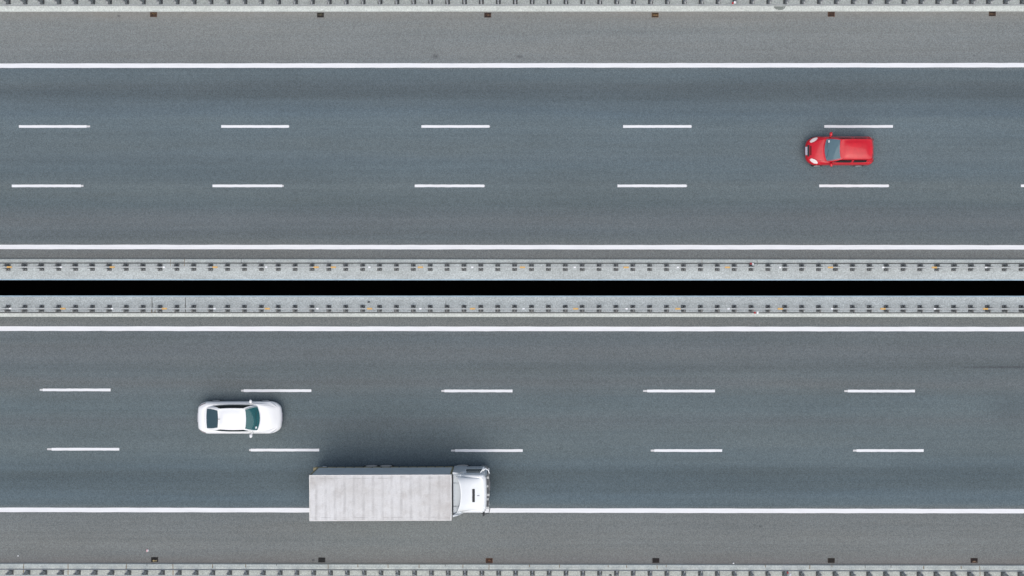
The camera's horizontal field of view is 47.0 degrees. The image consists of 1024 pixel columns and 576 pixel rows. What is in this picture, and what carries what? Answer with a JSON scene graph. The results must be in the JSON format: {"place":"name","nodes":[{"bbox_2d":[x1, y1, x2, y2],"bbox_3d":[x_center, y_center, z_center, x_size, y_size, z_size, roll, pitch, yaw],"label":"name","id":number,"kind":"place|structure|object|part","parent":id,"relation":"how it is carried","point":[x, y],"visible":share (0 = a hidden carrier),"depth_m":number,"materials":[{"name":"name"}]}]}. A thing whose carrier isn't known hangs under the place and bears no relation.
{"place":"outdoors","nodes":[
{"label":"outdoors","id":0,"kind":"place"},
{"bbox_2d":[0,317,1023,564],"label":"road","id":1,"kind":"structure","parent":0,"point":[742,439],"depth_m":70.00,"materials":[{"name":"grey asphalt"}]},
{"bbox_2d":[151,557,157,561],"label":"drain grate","id":2,"kind":"object","parent":1,"relation":"on","point":[154,559],"visible":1,"depth_m":69.98,"materials":[{"name":"metal"}]},
{"bbox_2d":[197,400,282,437],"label":"white car","id":3,"kind":"object","parent":1,"relation":"on","point":[250,417],"visible":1,"depth_m":69.00,"materials":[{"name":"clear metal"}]},
{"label":"rear window","id":4,"kind":"part","parent":3,"relation":"part of","materials":[{"name":"grey glass"}]},
{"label":"side window","id":5,"kind":"part","parent":3,"relation":"part of","materials":[{"name":"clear glass"}]},
{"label":"side window","id":6,"kind":"part","parent":3,"relation":"part of","materials":[{"name":"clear glass"}]},
{"bbox_2d":[309,464,489,520],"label":"box truck","id":7,"kind":"object","parent":1,"relation":"on","point":[388,493],"visible":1,"depth_m":66.09,"materials":[{"name":"metal"}]},
{"bbox_2d":[486,558,492,562],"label":"drain grate","id":8,"kind":"object","parent":1,"relation":"on","point":[489,560],"visible":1,"depth_m":69.98,"materials":[{"name":"metal"}]},
{"bbox_2d":[652,558,658,562],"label":"drain grate","id":9,"kind":"object","parent":1,"relation":"on","point":[655,560],"visible":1,"depth_m":70.00,"materials":[{"name":"metal"}]},
{"bbox_2d":[828,558,834,562],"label":"drain grate","id":10,"kind":"object","parent":1,"relation":"on","point":[831,560],"visible":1,"depth_m":70.00,"materials":[{"name":"metal"}]},
{"bbox_2d":[971,558,977,562],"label":"drain grate","id":11,"kind":"object","parent":1,"relation":"on","point":[974,560],"visible":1,"depth_m":69.98,"materials":[{"name":"metal"}]},
{"bbox_2d":[0,280,1023,295],"bbox_3d":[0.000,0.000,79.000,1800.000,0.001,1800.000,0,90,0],"label":"ground","id":12,"kind":"structure","parent":0,"point":[504,288],"depth_m":79.00,"materials":[{"name":"soil"}]},
{"bbox_2d":[0,0,1023,280],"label":"viaduct","id":13,"kind":"object","parent":12,"relation":"on","point":[724,272],"visible":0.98,"depth_m":69.91,"materials":[{"name":"concrete"}]},
{"bbox_2d":[0,12,1023,258],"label":"road","id":14,"kind":"structure","parent":13,"relation":"on","point":[406,136],"depth_m":70.00,"materials":[{"name":"grey asphalt"}]},
{"bbox_2d":[150,12,156,16],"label":"drain grate","id":15,"kind":"object","parent":14,"relation":"on","point":[153,14],"visible":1,"depth_m":69.98,"materials":[{"name":"metal"}]},
{"bbox_2d":[317,13,323,17],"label":"drain grate","id":16,"kind":"object","parent":14,"relation":"on","point":[320,15],"visible":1,"depth_m":69.98,"materials":[{"name":"metal"}]},
{"bbox_2d":[484,13,490,17],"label":"drain grate","id":17,"kind":"object","parent":14,"relation":"on","point":[487,15],"visible":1,"depth_m":70.00,"materials":[{"name":"metal"}]},
{"bbox_2d":[652,13,658,17],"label":"drain grate","id":18,"kind":"object","parent":14,"relation":"on","point":[655,15],"visible":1,"depth_m":70.00,"materials":[{"name":"metal"}]},
{"bbox_2d":[828,12,834,16],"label":"drain grate","id":19,"kind":"object","parent":14,"relation":"on","point":[831,14],"visible":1,"depth_m":70.00,"materials":[{"name":"metal"}]},
{"bbox_2d":[805,132,873,166],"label":"red car","id":20,"kind":"object","parent":14,"relation":"on","point":[857,151],"visible":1,"depth_m":68.97,"materials":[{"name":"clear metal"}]},
{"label":"side window","id":21,"kind":"part","parent":20,"relation":"part of","materials":[{"name":"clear glass"}]},
{"bbox_2d":[989,11,995,15],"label":"drain grate","id":22,"kind":"object","parent":14,"relation":"on","point":[992,13],"visible":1,"depth_m":69.98,"materials":[{"name":"metal"}]},
{"bbox_2d":[0,262,1023,270],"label":"guardrail","id":23,"kind":"object","parent":13,"relation":"on","point":[413,267],"visible":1,"depth_m":69.43,"materials":[{"name":"metal"}]},
{"bbox_2d":[0,0,1023,5],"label":"guardrail","id":24,"kind":"object","parent":13,"relation":"on","point":[413,2],"visible":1,"depth_m":69.45,"materials":[{"name":"metal"}]},
{"bbox_2d":[0,296,1023,575],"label":"viaduct","id":25,"kind":"object","parent":12,"relation":"on","point":[474,302],"visible":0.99,"depth_m":69.91,"materials":[{"name":"concrete"}]},
{"bbox_2d":[0,569,1023,575],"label":"guardrail","id":26,"kind":"object","parent":25,"relation":"on","point":[10,572],"visible":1,"depth_m":69.44,"materials":[{"name":"metal"}]},
{"bbox_2d":[0,305,1023,313],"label":"guardrail","id":27,"kind":"object","parent":25,"relation":"on","point":[565,308],"visible":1,"depth_m":69.44,"materials":[{"name":"metal"}]}
]}

